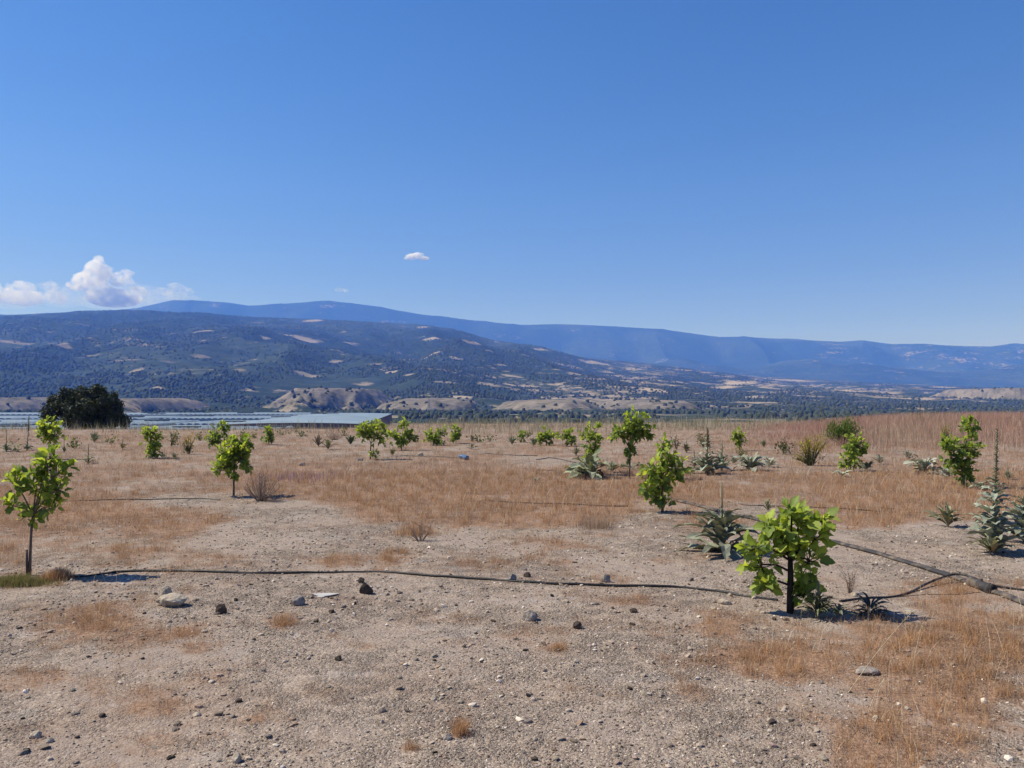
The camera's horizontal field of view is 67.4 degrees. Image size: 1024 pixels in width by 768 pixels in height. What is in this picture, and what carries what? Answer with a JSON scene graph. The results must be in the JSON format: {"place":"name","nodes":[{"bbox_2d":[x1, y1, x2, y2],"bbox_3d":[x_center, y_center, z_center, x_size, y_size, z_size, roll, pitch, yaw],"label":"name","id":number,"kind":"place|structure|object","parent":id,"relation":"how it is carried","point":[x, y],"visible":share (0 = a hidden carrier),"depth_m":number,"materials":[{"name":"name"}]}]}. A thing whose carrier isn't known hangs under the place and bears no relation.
{"place":"outdoors","nodes":[
{"label":"outdoors","id":0,"kind":"place"},
{"bbox_2d":[36,400,835,424],"bbox_3d":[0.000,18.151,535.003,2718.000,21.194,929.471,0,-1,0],"label":"valley floor","id":1,"kind":"structure","parent":0,"point":[131,408],"depth_m":931.67,"materials":[{"name":"soil"}]},
{"bbox_2d":[0,416,39,419],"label":"greenhouse","id":2,"kind":"object","parent":1,"relation":"on","point":[11,417],"visible":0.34,"depth_m":422.82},
{"bbox_2d":[0,412,42,415],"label":"greenhouse","id":3,"kind":"object","parent":1,"relation":"on","point":[19,414],"visible":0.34,"depth_m":503.73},
{"bbox_2d":[0,419,60,424],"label":"greenhouse","id":4,"kind":"object","parent":1,"relation":"on","point":[4,422],"visible":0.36,"depth_m":355.41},
{"bbox_2d":[0,425,143,429],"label":"greenhouse","id":5,"kind":"object","parent":1,"relation":"on","point":[7,426],"visible":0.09,"depth_m":294.02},
{"bbox_2d":[21,416,186,419],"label":"greenhouse","id":6,"kind":"object","parent":1,"relation":"on","point":[145,417],"visible":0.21,"depth_m":423.31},
{"bbox_2d":[15,420,198,425],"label":"greenhouse","id":7,"kind":"object","parent":1,"relation":"on","point":[163,422],"visible":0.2,"depth_m":343.84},
{"bbox_2d":[125,412,191,415],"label":"greenhouse","id":8,"kind":"object","parent":1,"relation":"on","point":[152,414],"visible":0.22,"depth_m":510.83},
{"bbox_2d":[170,420,253,424],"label":"greenhouse","id":9,"kind":"object","parent":1,"relation":"on","point":[213,422],"visible":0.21,"depth_m":339.86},
{"bbox_2d":[133,425,292,429],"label":"greenhouse","id":10,"kind":"object","parent":1,"relation":"on","point":[197,426],"visible":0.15,"depth_m":286.90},
{"bbox_2d":[159,415,290,420],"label":"greenhouse","id":11,"kind":"object","parent":1,"relation":"on","point":[205,417],"visible":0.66,"depth_m":411.34,"materials":[{"name":"plastic"}]},
{"bbox_2d":[179,412,309,416],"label":"greenhouse","id":12,"kind":"object","parent":1,"relation":"on","point":[250,414],"visible":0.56,"depth_m":516.70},
{"bbox_2d":[224,413,391,428],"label":"greenhouse","id":13,"kind":"object","parent":1,"relation":"on","point":[342,418],"visible":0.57,"depth_m":351.92,"materials":[{"name":"plastic"}]},
{"bbox_2d":[289,413,338,415],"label":"greenhouse","id":14,"kind":"object","parent":1,"relation":"on","point":[312,414],"visible":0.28,"depth_m":502.15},
{"bbox_2d":[0,408,1023,423],"bbox_3d":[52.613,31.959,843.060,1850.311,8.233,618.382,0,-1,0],"label":"valley orchard","id":15,"kind":"object","parent":1,"relation":"on","point":[568,413],"visible":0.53,"depth_m":779.45,"materials":[{"name":"plant"}]},
{"bbox_2d":[0,419,1023,767],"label":"ground","id":16,"kind":"structure","parent":0,"point":[366,677],"depth_m":5.53,"materials":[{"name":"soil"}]},
{"bbox_2d":[0,429,12,450],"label":"grey rosette plant","id":17,"kind":"object","parent":16,"relation":"on","point":[6,446],"visible":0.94,"depth_m":23.90,"materials":[{"name":"green plant"}]},
{"bbox_2d":[21,416,33,449],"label":"thistle","id":18,"kind":"object","parent":16,"relation":"on","point":[26,447],"visible":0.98,"depth_m":24.26,"materials":[{"name":"green plant"}]},
{"bbox_2d":[0,571,67,588],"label":"grass tuft","id":19,"kind":"object","parent":16,"relation":"on","point":[26,580],"visible":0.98,"depth_m":6.64,"materials":[{"name":"plant"}]},
{"bbox_2d":[29,731,41,738],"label":"rock","id":20,"kind":"object","parent":16,"relation":"on","point":[37,734],"visible":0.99,"depth_m":3.62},
{"bbox_2d":[0,443,79,574],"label":"fig sapling","id":21,"kind":"object","parent":16,"relation":"on","point":[45,494],"visible":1,"depth_m":7.02,"materials":[{"name":"green plant"}]},
{"bbox_2d":[33,415,67,456],"bbox_3d":[-12.515,1.448,20.713,0.787,1.235,0.560,0,-1,7],"label":"fig sapling","id":22,"kind":"object","parent":16,"relation":"on","point":[47,431],"visible":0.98,"depth_m":20.66,"materials":[{"name":"green plant"}]},
{"bbox_2d":[39,565,78,581],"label":"grass tuft","id":23,"kind":"object","parent":16,"relation":"on","point":[57,574],"visible":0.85,"depth_m":6.86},
{"bbox_2d":[67,435,81,447],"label":"edge plant","id":24,"kind":"object","parent":16,"relation":"on","point":[76,445],"visible":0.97,"depth_m":25.57,"materials":[{"name":"green plant"}]},
{"bbox_2d":[37,383,132,429],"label":"oak tree","id":25,"kind":"object","parent":16,"relation":"on","point":[82,407],"visible":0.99,"depth_m":60.74,"materials":[{"name":"green plant"}]},
{"bbox_2d":[80,444,98,463],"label":"grey rosette plant","id":26,"kind":"object","parent":16,"relation":"on","point":[88,458],"visible":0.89,"depth_m":19.18,"materials":[{"name":"green plant"}]},
{"bbox_2d":[89,431,101,441],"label":"weed clump","id":27,"kind":"object","parent":16,"relation":"on","point":[94,437],"visible":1,"depth_m":29.09,"materials":[{"name":"green plant"}]},
{"bbox_2d":[63,498,219,501],"bbox_3d":[-5.899,1.819,12.062,2.624,0.042,0.158,0,-1,-3],"label":"irrigation hose","id":28,"kind":"object","parent":16,"relation":"on","point":[151,499],"visible":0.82,"depth_m":12.11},
{"bbox_2d":[138,425,164,457],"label":"fig sapling","id":29,"kind":"object","parent":16,"relation":"on","point":[147,433],"visible":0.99,"depth_m":20.75,"materials":[{"name":"green plant"}]},
{"bbox_2d":[160,585,172,595],"bbox_3d":[-2.738,1.669,6.084,0.099,0.153,0.074,0,-1,0],"label":"rock","id":30,"kind":"object","parent":16,"relation":"on","point":[166,589],"visible":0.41,"depth_m":6.06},
{"bbox_2d":[156,593,187,606],"bbox_3d":[-2.625,1.679,5.957,0.203,0.103,0.176,-1,-1,35],"label":"rock","id":31,"kind":"object","parent":16,"relation":"on","point":[174,599],"visible":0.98,"depth_m":5.91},
{"bbox_2d":[168,428,180,444],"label":"shrub","id":32,"kind":"object","parent":16,"relation":"on","point":[172,440],"visible":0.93,"depth_m":26.89,"materials":[{"name":"green plant"}]},
{"bbox_2d":[178,432,198,453],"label":"yellow weed","id":33,"kind":"object","parent":16,"relation":"on","point":[188,448],"visible":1,"depth_m":22.33,"materials":[{"name":"green plant"}]},
{"bbox_2d":[203,420,230,448],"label":"fig sapling","id":34,"kind":"object","parent":16,"relation":"on","point":[213,438],"visible":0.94,"depth_m":25.13,"materials":[{"name":"green plant"}]},
{"bbox_2d":[215,604,226,613],"bbox_3d":[-2.181,1.692,5.761,0.087,0.085,0.064,0,-1,0],"label":"soil clod","id":35,"kind":"object","parent":16,"relation":"on","point":[221,608],"visible":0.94,"depth_m":5.74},
{"bbox_2d":[210,433,254,495],"bbox_3d":[-4.577,1.329,12.623,0.697,1.066,0.648,0,-1,0],"label":"fig sapling","id":36,"kind":"object","parent":16,"relation":"on","point":[234,454],"visible":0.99,"depth_m":12.53,"materials":[{"name":"green plant"}]},
{"bbox_2d":[232,752,241,762],"bbox_3d":[-1.222,1.657,3.406,0.046,0.047,0.040,0,-1,0],"label":"rock","id":37,"kind":"object","parent":16,"relation":"on","point":[236,757],"visible":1,"depth_m":3.40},
{"bbox_2d":[237,464,281,500],"bbox_3d":[-3.932,1.551,12.020,0.644,0.601,0.608,1,-2,-44],"label":"leafless bush","id":38,"kind":"object","parent":16,"relation":"on","point":[259,489],"visible":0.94,"depth_m":11.99,"materials":[{"name":"brown plant"}]},
{"bbox_2d":[260,424,274,443],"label":"fig sapling","id":39,"kind":"object","parent":16,"relation":"on","point":[268,428],"visible":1,"depth_m":27.36,"materials":[{"name":"green plant"}]},
{"bbox_2d":[190,468,355,482],"bbox_3d":[-4.393,1.825,15.480,3.252,0.244,2.822,-1,-1,24],"label":"grass tuft","id":40,"kind":"object","parent":16,"relation":"on","point":[289,476],"visible":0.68,"depth_m":15.26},
{"bbox_2d":[271,618,293,626],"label":"grass tuft","id":41,"kind":"object","parent":16,"relation":"on","point":[283,622],"visible":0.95,"depth_m":5.46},
{"bbox_2d":[290,595,304,605],"bbox_3d":[-1.687,1.705,6.039,0.115,0.088,0.075,0,-1,0],"label":"rock","id":42,"kind":"object","parent":16,"relation":"on","point":[297,600],"visible":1,"depth_m":6.02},
{"bbox_2d":[311,593,338,597],"bbox_3d":[-1.543,1.735,6.344,0.177,0.021,0.176,-1,-2,42],"label":"flat slab","id":43,"kind":"object","parent":16,"relation":"on","point":[322,595],"depth_m":6.29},
{"bbox_2d":[359,582,372,594],"bbox_3d":[-1.220,1.712,6.428,0.118,0.114,0.075,0,-1,0],"label":"soil clod","id":44,"kind":"object","parent":16,"relation":"on","point":[365,588],"visible":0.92,"depth_m":6.40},
{"bbox_2d":[354,418,388,458],"bbox_3d":[-3.722,1.472,20.658,1.004,1.153,0.624,0,-1,0],"label":"fig sapling","id":45,"kind":"object","parent":16,"relation":"on","point":[370,428],"visible":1,"depth_m":20.57,"materials":[{"name":"green plant"}]},
{"bbox_2d":[384,416,418,450],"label":"fig sapling","id":46,"kind":"object","parent":16,"relation":"on","point":[401,441],"visible":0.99,"depth_m":24.37,"materials":[{"name":"green plant"}]},
{"bbox_2d":[394,736,421,752],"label":"grass tuft","id":47,"kind":"object","parent":16,"relation":"on","point":[412,748],"visible":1,"depth_m":3.52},
{"bbox_2d":[383,522,447,537],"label":"grass tuft","id":48,"kind":"object","parent":16,"relation":"on","point":[406,529],"visible":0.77,"depth_m":9.26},
{"bbox_2d":[407,522,431,540],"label":"leafless bush","id":49,"kind":"object","parent":16,"relation":"on","point":[420,533],"visible":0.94,"depth_m":8.87,"materials":[{"name":"brown plant"}]},
{"bbox_2d":[67,569,777,600],"bbox_3d":[-0.900,1.748,6.878,6.220,0.058,0.639,0,-1,7],"label":"irrigation hose","id":50,"kind":"object","parent":16,"relation":"on","point":[460,577],"visible":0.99,"depth_m":7.01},
{"bbox_2d":[422,424,448,445],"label":"fig sapling","id":51,"kind":"object","parent":16,"relation":"on","point":[436,439],"visible":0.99,"depth_m":27.00,"materials":[{"name":"green plant"}]},
{"bbox_2d":[0,413,883,434],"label":"edge weeds","id":52,"kind":"object","parent":16,"relation":"on","point":[538,426],"visible":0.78,"depth_m":42.67,"materials":[{"name":"plant"}]},
{"bbox_2d":[448,423,461,442],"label":"fig sapling","id":53,"kind":"object","parent":16,"relation":"on","point":[456,434],"visible":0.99,"depth_m":28.47,"materials":[{"name":"green plant"}]},
{"bbox_2d":[446,716,473,736],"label":"grass tuft","id":54,"kind":"object","parent":16,"relation":"on","point":[460,730],"visible":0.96,"depth_m":3.68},
{"bbox_2d":[516,430,527,442],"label":"fig sapling","id":55,"kind":"object","parent":16,"relation":"on","point":[521,436],"visible":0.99,"depth_m":29.21,"materials":[{"name":"green plant"}]},
{"bbox_2d":[523,610,537,621],"bbox_3d":[0.134,1.714,5.689,0.109,0.091,0.103,0,-1,20],"label":"rock","id":56,"kind":"object","parent":16,"relation":"on","point":[528,615],"visible":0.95,"depth_m":5.65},
{"bbox_2d":[536,425,555,445],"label":"fig sapling","id":57,"kind":"object","parent":16,"relation":"on","point":[545,435],"visible":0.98,"depth_m":27.06,"materials":[{"name":"green plant"}]},
{"bbox_2d":[542,640,571,652],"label":"grass tuft","id":58,"kind":"object","parent":16,"relation":"on","point":[560,647],"visible":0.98,"depth_m":4.96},
{"bbox_2d":[491,500,627,506],"bbox_3d":[0.688,1.823,11.690,2.147,0.034,0.039,0,-1,15],"label":"irrigation hose","id":59,"kind":"object","parent":16,"relation":"on","point":[573,503],"visible":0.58,"depth_m":11.60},
{"bbox_2d":[555,427,576,445],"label":"fig sapling","id":60,"kind":"object","parent":16,"relation":"on","point":[568,436],"visible":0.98,"depth_m":26.35,"materials":[{"name":"green plant"}]},
{"bbox_2d":[573,621,581,628],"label":"rock","id":61,"kind":"object","parent":16,"relation":"on","point":[577,624],"visible":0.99,"depth_m":5.41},
{"bbox_2d":[563,448,610,479],"bbox_3d":[1.524,1.685,15.682,0.990,0.730,0.965,1,-1,-29],"label":"grey rosette plant","id":62,"kind":"object","parent":16,"relation":"on","point":[590,462],"visible":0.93,"depth_m":15.65,"materials":[{"name":"green plant"}]},
{"bbox_2d":[578,420,604,461],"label":"fig sapling","id":63,"kind":"object","parent":16,"relation":"on","point":[594,436],"visible":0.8,"depth_m":16.30,"materials":[{"name":"green plant"}]},
{"bbox_2d":[574,514,621,530],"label":"grass tuft","id":64,"kind":"object","parent":16,"relation":"on","point":[597,525],"visible":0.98,"depth_m":9.61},
{"bbox_2d":[601,574,610,582],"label":"rock","id":65,"kind":"object","parent":16,"relation":"on","point":[606,577],"visible":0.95,"depth_m":6.87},
{"bbox_2d":[603,461,620,470],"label":"weed clump","id":66,"kind":"object","parent":16,"relation":"on","point":[612,464],"visible":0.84,"depth_m":16.80,"materials":[{"name":"green plant"}]},
{"bbox_2d":[606,405,656,476],"bbox_3d":[2.445,1.186,15.603,1.036,1.540,0.619,0,-1,0],"label":"fig sapling","id":67,"kind":"object","parent":16,"relation":"on","point":[635,429],"visible":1,"depth_m":15.58,"materials":[{"name":"green plant"}]},
{"bbox_2d":[636,432,694,511],"bbox_3d":[2.188,1.265,10.917,0.835,1.171,0.494,0,-1,0],"label":"fig sapling","id":68,"kind":"object","parent":16,"relation":"on","point":[659,484],"visible":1,"depth_m":10.89,"materials":[{"name":"green plant"}]},
{"bbox_2d":[695,432,705,447],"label":"shrub","id":69,"kind":"object","parent":16,"relation":"on","point":[702,443],"visible":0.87,"depth_m":24.90,"materials":[{"name":"green plant"}]},
{"bbox_2d":[692,427,732,473],"bbox_3d":[4.186,1.486,16.527,0.863,1.116,0.886,1,-1,-34],"label":"grey rosette plant","id":70,"kind":"object","parent":16,"relation":"on","point":[703,463],"visible":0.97,"depth_m":16.49,"materials":[{"name":"green plant"}]},
{"bbox_2d":[674,482,766,560],"bbox_3d":[2.227,1.535,8.200,0.989,0.985,1.034,0,-1,0],"label":"grey rosette plant","id":71,"kind":"object","parent":16,"relation":"on","point":[725,527],"visible":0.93,"depth_m":8.14,"materials":[{"name":"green plant"}]},
{"bbox_2d":[713,440,729,469],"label":"grey rosette plant","id":72,"kind":"object","parent":16,"relation":"on","point":[722,457],"visible":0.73,"depth_m":17.23,"materials":[{"name":"green plant"}]},
{"bbox_2d":[718,598,730,604],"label":"rock","id":73,"kind":"object","parent":16,"relation":"on","point":[725,601],"visible":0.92,"depth_m":6.09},
{"bbox_2d":[730,426,748,450],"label":"fig sapling","id":74,"kind":"object","parent":16,"relation":"on","point":[739,440],"visible":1,"depth_m":23.56,"materials":[{"name":"green plant"}]},
{"bbox_2d":[732,452,769,471],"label":"grey rosette plant","id":75,"kind":"object","parent":16,"relation":"on","point":[752,462],"visible":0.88,"depth_m":17.18,"materials":[{"name":"green plant"}]},
{"bbox_2d":[759,499,774,509],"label":"weed clump","id":76,"kind":"object","parent":16,"relation":"on","point":[768,506],"visible":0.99,"depth_m":10.98,"materials":[{"name":"green plant"}]},
{"bbox_2d":[760,457,778,465],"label":"weed clump","id":77,"kind":"object","parent":16,"relation":"on","point":[771,461],"visible":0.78,"depth_m":18.11,"materials":[{"name":"green plant"}]},
{"bbox_2d":[774,437,793,454],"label":"shrub","id":78,"kind":"object","parent":16,"relation":"on","point":[783,445],"visible":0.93,"depth_m":22.19,"materials":[{"name":"green plant"}]},
{"bbox_2d":[734,495,840,613],"bbox_3d":[2.090,1.315,5.874,0.801,0.929,0.413,0,-1,0],"label":"fig sapling","id":79,"kind":"object","parent":16,"relation":"on","point":[792,546],"visible":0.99,"depth_m":5.84,"materials":[{"name":"green plant"}]},
{"bbox_2d":[789,432,829,465],"bbox_3d":[7.273,1.582,18.705,0.962,0.859,0.576,0,-1,0],"label":"yellow weed","id":80,"kind":"object","parent":16,"relation":"on","point":[809,458],"visible":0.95,"depth_m":18.67,"materials":[{"name":"green plant"}]},
{"bbox_2d":[741,504,877,511],"bbox_3d":[4.436,1.853,11.511,1.961,0.037,0.155,0,-1,16],"label":"irrigation hose","id":81,"kind":"object","parent":16,"relation":"on","point":[810,506],"visible":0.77,"depth_m":11.55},
{"bbox_2d":[666,496,966,582],"bbox_3d":[3.293,1.794,9.749,0.264,0.077,6.473,0,-1,-14],"label":"supply hose","id":82,"kind":"object","parent":16,"relation":"on","point":[918,565],"visible":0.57,"depth_m":7.99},
{"bbox_2d":[796,581,847,617],"bbox_3d":[2.292,1.618,5.715,0.377,0.291,0.366,0,-1,0],"label":"weed clump","id":83,"kind":"object","parent":16,"relation":"on","point":[819,605],"visible":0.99,"depth_m":5.71,"materials":[{"name":"green plant"}]},
{"bbox_2d":[825,604,855,616],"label":"weed clump","id":84,"kind":"object","parent":16,"relation":"on","point":[837,612],"visible":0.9,"depth_m":5.68,"materials":[{"name":"green plant"}]},
{"bbox_2d":[821,415,863,444],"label":"shrub","id":85,"kind":"object","parent":16,"relation":"on","point":[838,430],"visible":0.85,"depth_m":25.01,"materials":[{"name":"green plant"}]},
{"bbox_2d":[835,564,858,593],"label":"leafless bush","id":86,"kind":"object","parent":16,"relation":"on","point":[849,587],"visible":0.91,"depth_m":6.43,"materials":[{"name":"brown plant"}]},
{"bbox_2d":[837,431,869,470],"bbox_3d":[7.686,1.533,17.288,0.695,0.963,0.579,-1,-1,27],"label":"fig sapling","id":87,"kind":"object","parent":16,"relation":"on","point":[853,449],"visible":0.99,"depth_m":17.25,"materials":[{"name":"green plant"}]},
{"bbox_2d":[859,460,872,468],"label":"grey rosette plant","id":88,"kind":"object","parent":16,"relation":"on","point":[867,465],"visible":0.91,"depth_m":17.48,"materials":[{"name":"green plant"}]},
{"bbox_2d":[855,666,879,674],"bbox_3d":[2.083,1.680,4.504,0.139,0.045,0.104,0,-1,0],"label":"rock","id":89,"kind":"object","parent":16,"relation":"on","point":[870,670],"visible":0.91,"depth_m":4.47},
{"bbox_2d":[847,592,903,620],"bbox_3d":[2.705,1.707,5.800,0.385,0.225,0.370,0,-1,0],"label":"weed clump","id":90,"kind":"object","parent":16,"relation":"on","point":[873,603],"visible":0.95,"depth_m":5.77,"materials":[{"name":"green plant"}]},
{"bbox_2d":[848,609,914,692],"bbox_3d":[2.038,1.473,4.236,0.402,0.443,0.004,0,-1,-7],"label":"dry straw","id":91,"kind":"object","parent":16,"relation":"on","point":[879,649],"visible":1,"depth_m":4.23,"materials":[{"name":"beige plant"}]},
{"bbox_2d":[839,573,968,601],"bbox_3d":[3.298,1.714,6.490,1.500,0.102,0.225,0,-1,-19],"label":"irrigation hose","id":92,"kind":"object","parent":16,"relation":"on","point":[917,588],"visible":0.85,"depth_m":6.49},
{"bbox_2d":[966,576,997,593],"bbox_3d":[4.000,1.716,6.546,0.105,0.109,0.282,0,-1,0],"label":"hose joint","id":93,"kind":"object","parent":92,"relation":"attached to","point":[984,587],"visible":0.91,"depth_m":6.50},
{"bbox_2d":[903,453,943,472],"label":"grey rosette plant","id":94,"kind":"object","parent":16,"relation":"on","point":[923,463],"visible":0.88,"depth_m":16.79,"materials":[{"name":"green plant"}]},
{"bbox_2d":[934,468,952,477],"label":"grey rosette plant","id":95,"kind":"object","parent":16,"relation":"on","point":[946,470],"visible":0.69,"depth_m":15.79,"materials":[{"name":"green plant"}]},
{"bbox_2d":[939,422,951,436],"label":"yellow weed","id":96,"kind":"object","parent":16,"relation":"on","point":[945,431],"visible":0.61,"depth_m":24.44,"materials":[{"name":"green plant"}]},
{"bbox_2d":[923,501,970,526],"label":"grey rosette plant","id":97,"kind":"object","parent":16,"relation":"on","point":[948,516],"visible":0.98,"depth_m":9.74,"materials":[{"name":"green plant"}]},
{"bbox_2d":[938,414,986,487],"bbox_3d":[8.325,1.253,14.218,0.873,1.382,0.590,0,-1,0],"label":"fig sapling","id":98,"kind":"object","parent":16,"relation":"on","point":[958,462],"visible":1,"depth_m":14.19,"materials":[{"name":"green plant"}]},
{"bbox_2d":[969,481,991,488],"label":"grey rosette plant","id":99,"kind":"object","parent":16,"relation":"on","point":[979,484],"visible":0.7,"depth_m":13.87,"materials":[{"name":"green plant"}]},
{"bbox_2d":[967,533,1016,552],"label":"grey rosette plant","id":100,"kind":"object","parent":16,"relation":"on","point":[993,543],"visible":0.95,"depth_m":7.97,"materials":[{"name":"green plant"}]},
{"bbox_2d":[967,428,1023,552],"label":"grey rosette plant","id":101,"kind":"object","parent":16,"relation":"on","point":[994,522],"visible":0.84,"depth_m":8.06,"materials":[{"name":"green plant"}]},
{"bbox_2d":[990,589,1023,604],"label":"supply hose","id":102,"kind":"object","parent":16,"relation":"on","point":[1016,599],"visible":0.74,"depth_m":6.20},
{"bbox_2d":[1002,464,1014,479],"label":"weed clump","id":103,"kind":"object","parent":16,"relation":"on","point":[1007,474],"visible":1,"depth_m":15.45,"materials":[{"name":"green plant"}]},
{"bbox_2d":[994,584,1023,590],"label":"irrigation hose","id":104,"kind":"object","parent":16,"relation":"on","point":[1005,587],"visible":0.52,"depth_m":6.56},
{"bbox_2d":[1001,495,1023,542],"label":"grey rosette plant","id":105,"kind":"object","parent":16,"relation":"on","point":[1020,523],"visible":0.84,"depth_m":8.59,"materials":[{"name":"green plant"}]},
{"bbox_2d":[0,300,1023,413],"bbox_3d":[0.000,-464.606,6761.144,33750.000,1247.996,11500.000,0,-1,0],"label":"hills","id":106,"kind":"structure","parent":0,"point":[940,367],"depth_m":3376.97,"materials":[{"name":"plant"}]},
{"bbox_2d":[0,309,1023,413],"bbox_3d":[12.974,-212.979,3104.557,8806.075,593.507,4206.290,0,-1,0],"label":"hillside woodland","id":107,"kind":"object","parent":106,"relation":"on","point":[807,405],"visible":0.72,"depth_m":1907.76,"materials":[{"name":"plant"}]},
{"bbox_2d":[0,417,1023,767],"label":"dry grass","id":108,"kind":"structure","parent":0,"point":[412,495],"depth_m":10.88,"materials":[{"name":"plant"}]},
{"bbox_2d":[0,0,1023,405],"label":"sky","id":109,"kind":"structure","parent":0,"point":[816,170],"materials":[{"name":"blue"}]},
{"bbox_2d":[683,409,1023,454],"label":"tall red grass","id":110,"kind":"structure","parent":0,"point":[1010,418],"depth_m":28.52,"materials":[{"name":"plant"}]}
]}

